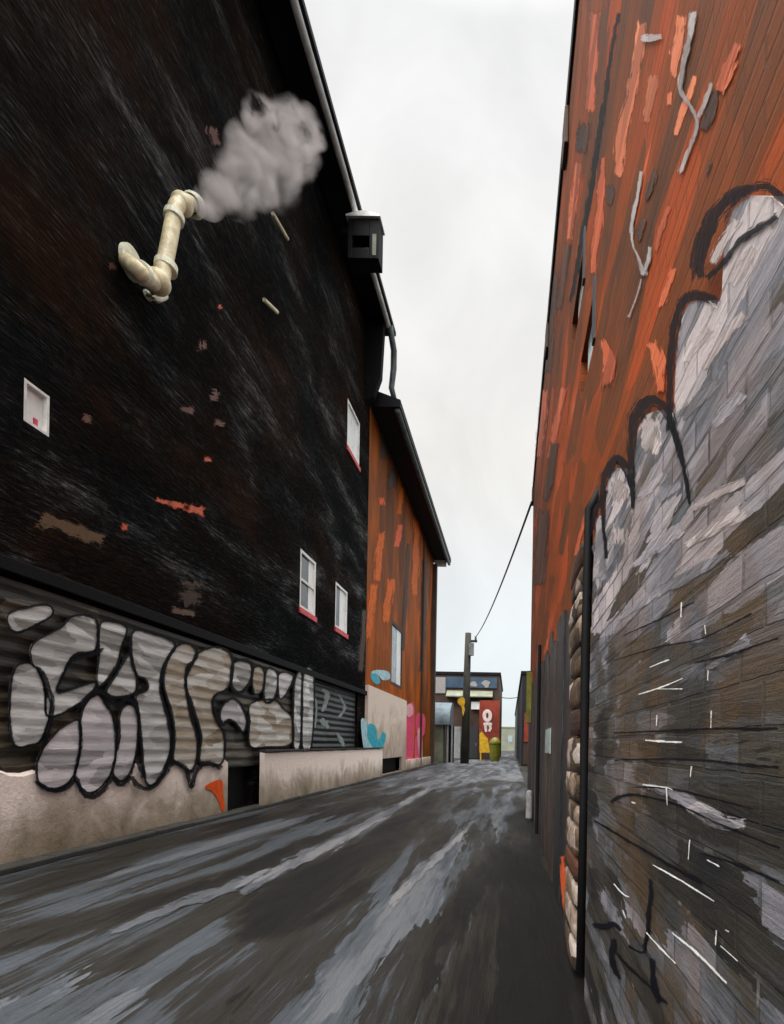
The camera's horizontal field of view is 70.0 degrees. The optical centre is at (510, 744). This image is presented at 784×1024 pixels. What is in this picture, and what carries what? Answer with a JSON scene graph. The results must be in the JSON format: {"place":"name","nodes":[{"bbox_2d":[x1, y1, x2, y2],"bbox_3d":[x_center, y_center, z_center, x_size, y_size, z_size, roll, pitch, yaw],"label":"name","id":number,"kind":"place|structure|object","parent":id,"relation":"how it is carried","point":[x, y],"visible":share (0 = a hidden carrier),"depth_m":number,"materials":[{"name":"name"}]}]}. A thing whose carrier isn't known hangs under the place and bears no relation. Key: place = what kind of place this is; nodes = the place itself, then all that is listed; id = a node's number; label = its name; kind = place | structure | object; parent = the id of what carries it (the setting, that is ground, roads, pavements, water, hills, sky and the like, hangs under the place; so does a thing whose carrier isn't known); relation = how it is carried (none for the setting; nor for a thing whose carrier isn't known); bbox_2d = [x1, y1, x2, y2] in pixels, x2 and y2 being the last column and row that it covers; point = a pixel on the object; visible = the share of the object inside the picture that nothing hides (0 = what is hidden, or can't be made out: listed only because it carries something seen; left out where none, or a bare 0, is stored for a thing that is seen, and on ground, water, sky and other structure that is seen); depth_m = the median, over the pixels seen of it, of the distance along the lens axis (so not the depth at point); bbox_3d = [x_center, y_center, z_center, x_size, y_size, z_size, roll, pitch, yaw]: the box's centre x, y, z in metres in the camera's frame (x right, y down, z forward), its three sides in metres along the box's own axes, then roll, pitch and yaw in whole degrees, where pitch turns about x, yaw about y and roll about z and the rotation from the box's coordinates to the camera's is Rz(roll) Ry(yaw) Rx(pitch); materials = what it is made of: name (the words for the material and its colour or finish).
{"place":"outdoors","nodes":[
{"label":"outdoors","id":0,"kind":"place"},
{"bbox_2d":[0,751,590,1023],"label":"road","id":1,"kind":"structure","parent":0,"point":[469,928],"depth_m":4.77,"materials":[{"name":"grey asphalt"}]},
{"bbox_2d":[109,867,269,933],"bbox_3d":[-3.108,1.537,5.623,0.512,0.001,2.586,1,0,0],"label":"lane marking","id":2,"kind":"object","parent":1,"relation":"on","point":[194,898],"visible":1,"depth_m":5.40,"materials":[{"name":"paint"}]},
{"bbox_2d":[0,758,454,875],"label":"kerb","id":3,"kind":"structure","parent":1,"relation":"on","point":[26,863],"depth_m":8.52,"materials":[{"name":"concrete"}]},
{"bbox_2d":[259,747,383,804],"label":"retaining wall","id":4,"kind":"structure","parent":1,"relation":"on","point":[287,773],"depth_m":16.00,"materials":[{"name":"concrete"}]},
{"bbox_2d":[239,769,465,894],"bbox_3d":[-2.835,1.543,21.534,0.694,0.001,32.069,1,0,0],"label":"lane marking","id":5,"kind":"object","parent":1,"relation":"on","point":[313,853],"visible":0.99,"depth_m":8.51,"materials":[{"name":"paint"}]},
{"bbox_2d":[388,820,475,908],"bbox_3d":[-0.988,1.574,8.418,0.350,0.001,6.562,1,0,4],"label":"lane marking","id":6,"kind":"object","parent":1,"relation":"on","point":[418,871],"visible":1,"depth_m":6.90,"materials":[{"name":"paint"}]},
{"bbox_2d":[434,702,453,762],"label":"stall","id":7,"kind":"object","parent":1,"relation":"on","point":[443,715],"visible":0.73,"depth_m":45.80,"materials":[{"name":"grey metal"}]},
{"bbox_2d":[479,700,497,760],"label":"advertising board","id":8,"kind":"object","parent":1,"relation":"on","point":[488,717],"visible":0.95,"depth_m":53.75,"materials":[{"name":"red paint"}]},
{"bbox_2d":[489,737,500,760],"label":"waste bin","id":9,"kind":"object","parent":1,"relation":"on","point":[494,747],"visible":0.98,"depth_m":51.58,"materials":[{"name":"green paint"}]},
{"bbox_2d":[525,790,532,820],"bbox_3d":[0.408,1.290,11.600,0.169,0.645,0.169,1,0,0],"label":"bollard","id":10,"kind":"object","parent":1,"relation":"on","point":[528,817],"visible":1,"depth_m":11.54,"materials":[{"name":"concrete"}]},
{"bbox_2d":[527,0,783,1023],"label":"red brick building","id":11,"kind":"structure","parent":1,"relation":"on","point":[655,780],"depth_m":1.84,"materials":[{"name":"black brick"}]},
{"bbox_2d":[526,671,533,723],"bbox_3d":[0.485,-1.174,13.400,0.168,1.309,0.040,1,0,0],"label":"blade sign","id":12,"kind":"object","parent":11,"relation":"attached to","point":[528,696],"visible":0.97,"depth_m":13.38,"materials":[{"name":"metal"}]},
{"bbox_2d":[304,0,573,726],"label":"sky","id":13,"kind":"structure","parent":0,"point":[449,113],"materials":[{"name":"white"}]},
{"bbox_2d":[501,727,514,750],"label":"building","id":14,"kind":"structure","parent":0,"point":[508,739],"depth_m":150.00,"materials":[{"name":"beige paint"}]},
{"bbox_2d":[513,751,527,786],"bbox_3d":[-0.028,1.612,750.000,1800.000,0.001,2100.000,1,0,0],"label":"ground","id":15,"kind":"structure","parent":0,"point":[524,771],"depth_m":34.57,"materials":[{"name":"grey concrete"}]},
{"bbox_2d":[0,0,396,863],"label":"dark brick building","id":16,"kind":"structure","parent":15,"relation":"on","point":[184,480],"depth_m":9.64,"materials":[{"name":"black brick"}]},
{"bbox_2d":[23,378,49,436],"bbox_3d":[-6.083,-4.182,6.916,0.110,0.747,0.370,1,0,0],"label":"window","id":17,"kind":"structure","parent":16,"relation":"in","point":[36,403],"depth_m":6.96,"materials":[{"name":"white"}]},
{"bbox_2d":[118,190,205,302],"bbox_3d":[-5.697,-8.228,8.750,0.749,2.609,1.613,1,0,0],"label":"vent pipe","id":18,"kind":"object","parent":16,"relation":"attached to","point":[159,275],"visible":1,"depth_m":8.64,"materials":[{"name":"beige metal"}]},
{"bbox_2d":[299,549,316,622],"bbox_3d":[-6.049,-4.709,16.177,0.160,1.856,1.342,1,0,0],"label":"window","id":19,"kind":"structure","parent":16,"relation":"in","point":[307,565],"depth_m":16.26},
{"bbox_2d":[312,680,355,748],"bbox_3d":[-6.196,-0.958,19.175,0.077,2.192,4.842,1,0,0],"label":"shutter door","id":20,"kind":"structure","parent":16,"relation":"in","point":[334,725],"depth_m":18.96,"materials":[{"name":"metal"}]},
{"bbox_2d":[334,582,347,638],"bbox_3d":[-6.048,-4.768,19.369,0.160,1.731,1.451,1,0,0],"label":"window","id":21,"kind":"structure","parent":16,"relation":"in","point":[340,627],"depth_m":19.42,"materials":[{"name":"white glass"}]},
{"bbox_2d":[347,399,360,471],"bbox_3d":[-5.928,-11.633,20.468,0.160,1.886,1.677,1,0,0],"label":"window","id":22,"kind":"structure","parent":16,"relation":"in","point":[353,425],"depth_m":20.56,"materials":[{"name":"white glass"}]},
{"bbox_2d":[341,210,384,272],"bbox_3d":[-4.763,-16.139,17.450,1.313,1.437,0.660,1,0,0],"label":"hoist housing","id":23,"kind":"object","parent":16,"relation":"attached to","point":[363,233],"visible":1,"depth_m":17.20,"materials":[{"name":"black metal"}]},
{"bbox_2d":[358,392,450,774],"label":"orange brick building","id":24,"kind":"structure","parent":15,"relation":"on","point":[408,554],"depth_m":28.46,"materials":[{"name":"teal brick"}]},
{"bbox_2d":[390,620,402,689],"bbox_3d":[-6.085,-4.727,28.937,0.110,3.298,2.869,1,0,0],"label":"window","id":25,"kind":"structure","parent":24,"relation":"in","point":[396,633],"depth_m":29.06,"materials":[{"name":"white glass"}]},
{"bbox_2d":[460,632,476,763],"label":"utility pole","id":26,"kind":"object","parent":15,"relation":"on","point":[468,654],"visible":0.94,"depth_m":44.74,"materials":[{"name":"brown wood"}]},
{"bbox_2d":[456,696,464,715],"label":"pennant","id":27,"kind":"object","parent":26,"relation":"hanging from","point":[461,701],"visible":1,"depth_m":44.58,"materials":[{"name":"yellow fabric"}]},
{"bbox_2d":[475,501,531,636],"bbox_3d":[-1.115,-7.950,30.252,0.062,2.019,29.712,1,0,-7],"label":"overhead wire","id":28,"kind":"object","parent":26,"relation":"attached to","point":[526,516],"visible":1,"depth_m":20.08,"materials":[{"name":"metal"}]},
{"bbox_2d":[435,671,502,759],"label":"corner shop","id":29,"kind":"structure","parent":15,"relation":"on","point":[483,686],"depth_m":57.90,"materials":[{"name":"brick"}]},
{"bbox_2d":[435,677,445,692],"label":"window","id":30,"kind":"structure","parent":29,"relation":"in","point":[440,681],"depth_m":57.88,"materials":[{"name":"glass"}]},
{"bbox_2d":[454,726,460,758],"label":"shopfront door","id":31,"kind":"structure","parent":29,"relation":"in","point":[457,730],"depth_m":57.90,"materials":[{"name":"grey metal"}]},
{"bbox_2d":[469,726,477,758],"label":"shopfront door","id":32,"kind":"structure","parent":29,"relation":"in","point":[473,748],"depth_m":57.90,"materials":[{"name":"metal"}]},
{"bbox_2d":[515,671,527,765],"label":"navy building","id":33,"kind":"structure","parent":15,"relation":"on","point":[521,739],"depth_m":42.00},
{"bbox_2d":[523,743,527,763],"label":"door","id":34,"kind":"structure","parent":33,"relation":"in","point":[525,745],"depth_m":41.94,"materials":[{"name":"brown wood"}]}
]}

